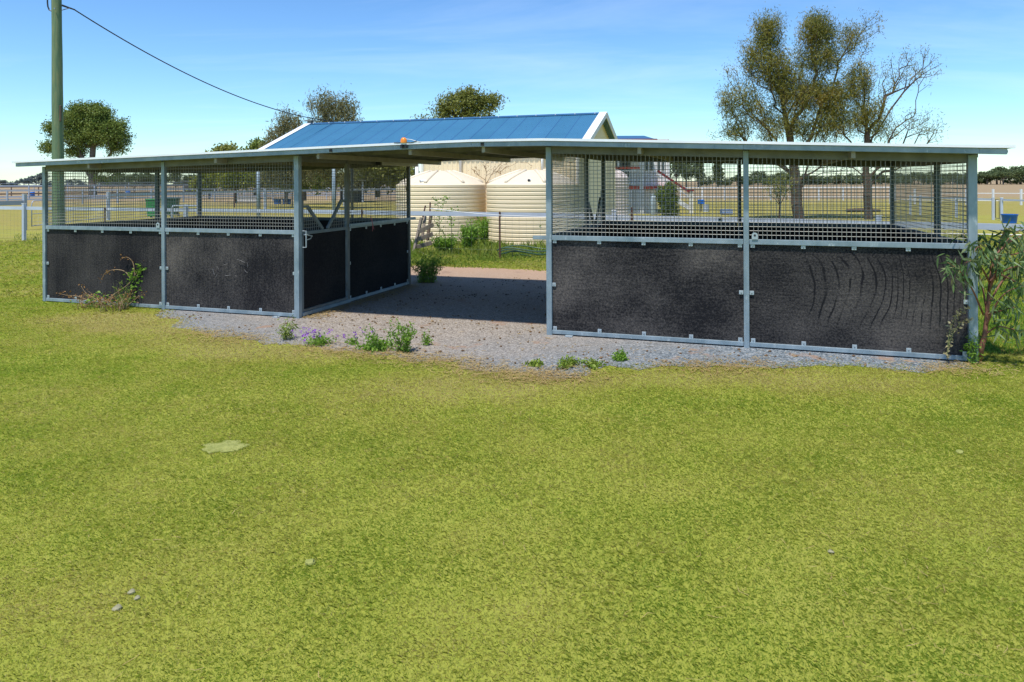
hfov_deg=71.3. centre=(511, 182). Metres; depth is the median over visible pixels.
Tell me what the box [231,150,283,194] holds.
dense tree
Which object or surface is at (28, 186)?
yard fence
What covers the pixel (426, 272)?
green bush
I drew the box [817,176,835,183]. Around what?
bushy tree
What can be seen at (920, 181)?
bushy tree
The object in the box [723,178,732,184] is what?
bushy tree
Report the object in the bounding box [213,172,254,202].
leafy tree
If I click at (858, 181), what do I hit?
bushy tree
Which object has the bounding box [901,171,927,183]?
spreading tree
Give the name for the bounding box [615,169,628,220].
water tank
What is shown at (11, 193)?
yard fence
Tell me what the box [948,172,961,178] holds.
spreading tree
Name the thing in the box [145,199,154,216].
wheelie bin
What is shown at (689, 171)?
tall tree
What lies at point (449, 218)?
tall weed
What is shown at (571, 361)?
creeping weed
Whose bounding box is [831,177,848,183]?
bushy tree
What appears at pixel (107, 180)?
bushy tree
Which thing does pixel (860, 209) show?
fallen log
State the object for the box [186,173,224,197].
leafy tree
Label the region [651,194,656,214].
gas cylinder
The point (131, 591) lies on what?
grass clod
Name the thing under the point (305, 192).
dense tree
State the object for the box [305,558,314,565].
grass clod
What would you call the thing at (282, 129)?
casuarina tree
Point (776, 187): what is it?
yard fence
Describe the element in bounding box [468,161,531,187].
dead shrub
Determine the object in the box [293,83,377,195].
casuarina tree
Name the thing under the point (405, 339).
green weed
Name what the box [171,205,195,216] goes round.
hoop gate
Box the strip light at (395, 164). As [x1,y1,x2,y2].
[376,162,417,170]
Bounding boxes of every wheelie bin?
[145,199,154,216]
[167,199,179,215]
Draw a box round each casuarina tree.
[253,100,319,203]
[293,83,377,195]
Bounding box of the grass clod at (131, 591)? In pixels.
[127,588,135,594]
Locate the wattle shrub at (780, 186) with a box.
[763,165,800,217]
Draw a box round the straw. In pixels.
[143,326,1023,391]
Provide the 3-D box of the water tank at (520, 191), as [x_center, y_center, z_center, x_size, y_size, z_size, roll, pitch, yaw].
[0.704,0.805,23.850,3.120,2.504,3.120,0,0,0]
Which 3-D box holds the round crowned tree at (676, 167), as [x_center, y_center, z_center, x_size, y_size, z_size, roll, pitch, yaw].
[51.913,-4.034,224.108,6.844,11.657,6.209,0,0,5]
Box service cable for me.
[75,10,334,121]
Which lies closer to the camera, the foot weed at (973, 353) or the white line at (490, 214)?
the foot weed at (973, 353)
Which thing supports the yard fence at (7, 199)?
on the ground at (10, 228)
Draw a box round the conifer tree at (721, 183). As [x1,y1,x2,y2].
[710,164,724,186]
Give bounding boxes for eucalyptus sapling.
[936,218,1023,361]
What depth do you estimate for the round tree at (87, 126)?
108.97 m
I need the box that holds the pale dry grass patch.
[202,440,248,453]
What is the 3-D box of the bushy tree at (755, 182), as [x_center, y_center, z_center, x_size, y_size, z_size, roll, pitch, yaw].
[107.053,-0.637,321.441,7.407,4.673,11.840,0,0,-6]
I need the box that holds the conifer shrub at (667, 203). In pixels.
[654,182,679,215]
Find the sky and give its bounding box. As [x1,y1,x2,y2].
[0,0,1023,184]
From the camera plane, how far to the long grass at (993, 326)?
10.23 m
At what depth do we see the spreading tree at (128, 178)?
503.51 m
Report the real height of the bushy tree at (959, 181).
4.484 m
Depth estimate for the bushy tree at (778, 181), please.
329.61 m
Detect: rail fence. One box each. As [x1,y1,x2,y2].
[0,194,26,229]
[0,203,1023,258]
[106,188,394,219]
[909,195,994,219]
[1000,198,1023,220]
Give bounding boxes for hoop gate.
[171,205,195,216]
[995,199,999,218]
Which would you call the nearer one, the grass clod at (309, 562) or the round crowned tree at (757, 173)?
the grass clod at (309, 562)
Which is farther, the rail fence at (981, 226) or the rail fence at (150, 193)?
the rail fence at (150, 193)
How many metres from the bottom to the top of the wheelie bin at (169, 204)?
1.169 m
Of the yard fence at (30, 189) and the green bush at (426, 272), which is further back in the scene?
the yard fence at (30, 189)
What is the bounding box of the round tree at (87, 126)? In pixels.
[35,98,136,194]
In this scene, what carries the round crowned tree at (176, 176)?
on the ground at (10, 228)
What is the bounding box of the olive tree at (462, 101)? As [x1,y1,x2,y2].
[410,83,509,118]
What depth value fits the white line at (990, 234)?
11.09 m
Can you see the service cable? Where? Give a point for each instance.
(188, 74)
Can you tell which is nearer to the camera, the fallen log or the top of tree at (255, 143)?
the fallen log
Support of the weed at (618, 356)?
on the gravel yard at (466, 334)
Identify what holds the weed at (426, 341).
on the gravel yard at (466, 334)
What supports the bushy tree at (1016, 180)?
on the ground at (10, 228)
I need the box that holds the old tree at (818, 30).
[707,5,887,217]
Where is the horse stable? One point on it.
(872, 289)
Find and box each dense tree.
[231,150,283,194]
[277,169,339,200]
[343,166,413,196]
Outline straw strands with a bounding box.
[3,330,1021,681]
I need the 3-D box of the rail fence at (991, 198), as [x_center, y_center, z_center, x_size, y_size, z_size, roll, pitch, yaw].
[24.357,1.355,39.603,0.452,1.162,6.158,0,0,-9]
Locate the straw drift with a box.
[303,284,424,318]
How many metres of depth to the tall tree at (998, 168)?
310.27 m
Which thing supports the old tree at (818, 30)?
on the ground at (10, 228)
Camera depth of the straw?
7.91 m
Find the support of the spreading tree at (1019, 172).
on the ground at (10, 228)
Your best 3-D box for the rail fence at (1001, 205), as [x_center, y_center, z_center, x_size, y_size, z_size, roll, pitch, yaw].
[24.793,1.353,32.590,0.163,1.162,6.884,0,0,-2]
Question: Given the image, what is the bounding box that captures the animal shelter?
[338,180,371,201]
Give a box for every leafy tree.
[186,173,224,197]
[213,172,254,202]
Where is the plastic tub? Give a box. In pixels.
[1001,214,1018,223]
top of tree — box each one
[205,141,239,151]
[239,136,265,149]
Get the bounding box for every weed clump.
[430,233,459,251]
[457,221,481,247]
[475,216,489,241]
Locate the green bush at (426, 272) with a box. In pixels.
[411,250,453,282]
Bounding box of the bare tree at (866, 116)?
[821,43,949,218]
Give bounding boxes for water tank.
[396,170,485,243]
[486,169,579,246]
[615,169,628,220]
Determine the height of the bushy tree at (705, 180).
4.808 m
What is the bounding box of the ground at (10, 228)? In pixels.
[0,180,1023,681]
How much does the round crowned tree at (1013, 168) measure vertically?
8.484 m
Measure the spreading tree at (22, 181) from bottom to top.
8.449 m
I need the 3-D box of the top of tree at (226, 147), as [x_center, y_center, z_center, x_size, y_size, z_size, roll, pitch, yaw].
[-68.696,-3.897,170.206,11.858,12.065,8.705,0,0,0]
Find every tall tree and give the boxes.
[680,163,696,179]
[690,163,704,186]
[988,166,1006,183]
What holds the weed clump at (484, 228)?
on the ground at (10, 228)
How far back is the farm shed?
28.81 m
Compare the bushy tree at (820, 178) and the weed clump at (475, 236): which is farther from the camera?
the bushy tree at (820, 178)
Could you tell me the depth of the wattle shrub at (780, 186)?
33.95 m
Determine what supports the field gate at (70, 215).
attached to the rail fence at (150, 193)
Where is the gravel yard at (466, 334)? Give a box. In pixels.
[86,265,971,378]
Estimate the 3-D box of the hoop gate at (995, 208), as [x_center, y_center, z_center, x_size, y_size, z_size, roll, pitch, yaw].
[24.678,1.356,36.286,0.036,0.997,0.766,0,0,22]
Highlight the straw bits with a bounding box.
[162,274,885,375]
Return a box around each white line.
[430,208,545,216]
[951,233,1023,235]
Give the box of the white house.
[615,136,693,213]
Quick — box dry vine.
[943,305,973,358]
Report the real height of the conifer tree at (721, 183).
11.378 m
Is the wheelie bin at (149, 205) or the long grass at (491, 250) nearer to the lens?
the long grass at (491, 250)
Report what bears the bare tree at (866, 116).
on the ground at (10, 228)
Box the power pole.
[47,0,74,224]
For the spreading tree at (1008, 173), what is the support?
on the ground at (10, 228)
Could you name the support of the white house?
on the ground at (10, 228)
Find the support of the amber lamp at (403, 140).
attached to the horse stable
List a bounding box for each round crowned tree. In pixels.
[23,177,33,184]
[28,175,41,184]
[35,172,41,182]
[136,173,152,186]
[168,173,181,181]
[670,162,687,186]
[749,170,766,179]
[1008,165,1023,183]
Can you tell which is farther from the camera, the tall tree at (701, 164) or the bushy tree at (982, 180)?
the bushy tree at (982, 180)
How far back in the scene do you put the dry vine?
7.95 m
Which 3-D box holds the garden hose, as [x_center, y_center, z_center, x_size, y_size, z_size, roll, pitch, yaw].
[0.441,1.930,19.719,1.725,0.332,0.816,0,0,0]
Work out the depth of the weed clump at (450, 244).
20.75 m
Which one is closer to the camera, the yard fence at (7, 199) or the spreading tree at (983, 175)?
the yard fence at (7, 199)
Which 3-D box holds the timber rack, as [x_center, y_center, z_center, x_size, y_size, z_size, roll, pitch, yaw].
[-2.551,1.342,20.371,0.602,1.524,0.982,0,0,12]
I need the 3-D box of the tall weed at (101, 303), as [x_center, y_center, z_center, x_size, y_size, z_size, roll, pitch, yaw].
[-6.676,1.645,11.622,1.819,1.177,1.034,0,0,0]
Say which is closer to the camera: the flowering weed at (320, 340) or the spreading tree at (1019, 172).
the flowering weed at (320, 340)
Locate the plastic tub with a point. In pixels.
(1007, 217)
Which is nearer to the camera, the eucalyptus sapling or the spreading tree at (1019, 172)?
the eucalyptus sapling
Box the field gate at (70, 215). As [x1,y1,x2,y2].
[31,197,107,226]
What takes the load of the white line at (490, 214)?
attached to the rail fence at (981, 226)
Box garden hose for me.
[497,245,545,256]
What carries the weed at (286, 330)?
on the gravel yard at (466, 334)
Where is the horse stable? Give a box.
[12,138,1015,363]
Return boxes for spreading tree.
[16,178,31,183]
[126,173,146,181]
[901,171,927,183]
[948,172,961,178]
[977,169,994,184]
[989,169,1016,184]
[1013,167,1023,176]
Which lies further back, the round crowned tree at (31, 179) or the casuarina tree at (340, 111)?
the round crowned tree at (31, 179)
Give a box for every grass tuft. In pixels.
[108,281,133,309]
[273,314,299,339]
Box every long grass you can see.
[14,232,41,247]
[411,237,545,267]
[978,246,1023,353]
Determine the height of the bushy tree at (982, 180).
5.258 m
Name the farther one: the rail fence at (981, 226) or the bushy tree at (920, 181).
the bushy tree at (920, 181)
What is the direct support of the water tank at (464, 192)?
on the ground at (10, 228)
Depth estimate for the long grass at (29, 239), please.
26.36 m
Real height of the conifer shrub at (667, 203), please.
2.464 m
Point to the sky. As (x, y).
(650, 65)
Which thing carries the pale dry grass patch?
on the ground at (10, 228)
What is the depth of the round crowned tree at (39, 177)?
566.87 m
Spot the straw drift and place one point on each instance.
(364, 299)
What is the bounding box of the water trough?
[237,196,255,200]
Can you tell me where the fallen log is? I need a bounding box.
[848,208,879,211]
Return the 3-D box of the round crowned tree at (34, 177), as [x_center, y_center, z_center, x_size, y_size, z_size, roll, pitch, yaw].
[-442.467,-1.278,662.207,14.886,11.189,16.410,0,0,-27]
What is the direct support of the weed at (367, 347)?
on the gravel yard at (466, 334)
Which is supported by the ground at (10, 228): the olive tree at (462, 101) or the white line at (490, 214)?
the olive tree at (462, 101)
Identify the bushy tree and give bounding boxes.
[101,176,119,184]
[696,175,711,184]
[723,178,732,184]
[741,177,760,185]
[764,176,789,183]
[807,176,820,183]
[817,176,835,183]
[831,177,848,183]
[845,177,862,183]
[919,176,947,184]
[951,176,965,184]
[977,178,990,183]
[1004,177,1021,183]
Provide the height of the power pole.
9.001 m
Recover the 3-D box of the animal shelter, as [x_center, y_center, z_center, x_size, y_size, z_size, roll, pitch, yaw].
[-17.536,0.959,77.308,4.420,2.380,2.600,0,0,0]
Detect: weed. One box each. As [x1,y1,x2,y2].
[56,254,146,311]
[291,327,371,345]
[351,336,398,353]
[360,317,416,353]
[420,329,433,346]
[430,195,474,249]
[522,354,606,370]
[611,346,628,361]
[959,330,987,363]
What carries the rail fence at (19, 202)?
on the ground at (10, 228)
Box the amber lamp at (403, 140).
[394,137,418,147]
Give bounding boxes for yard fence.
[0,183,384,192]
[0,184,394,198]
[0,186,243,195]
[0,187,381,203]
[680,187,889,199]
[889,189,1023,204]
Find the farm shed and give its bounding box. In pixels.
[257,112,617,226]
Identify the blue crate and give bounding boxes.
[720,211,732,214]
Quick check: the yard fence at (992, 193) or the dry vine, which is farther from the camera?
the yard fence at (992, 193)
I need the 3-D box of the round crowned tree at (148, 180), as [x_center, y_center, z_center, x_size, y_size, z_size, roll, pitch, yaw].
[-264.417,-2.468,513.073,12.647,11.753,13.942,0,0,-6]
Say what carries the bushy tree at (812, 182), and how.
on the ground at (10, 228)
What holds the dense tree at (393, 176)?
on the ground at (10, 228)
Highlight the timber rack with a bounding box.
[412,202,433,252]
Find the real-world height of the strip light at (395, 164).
0.200 m
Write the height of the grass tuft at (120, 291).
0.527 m

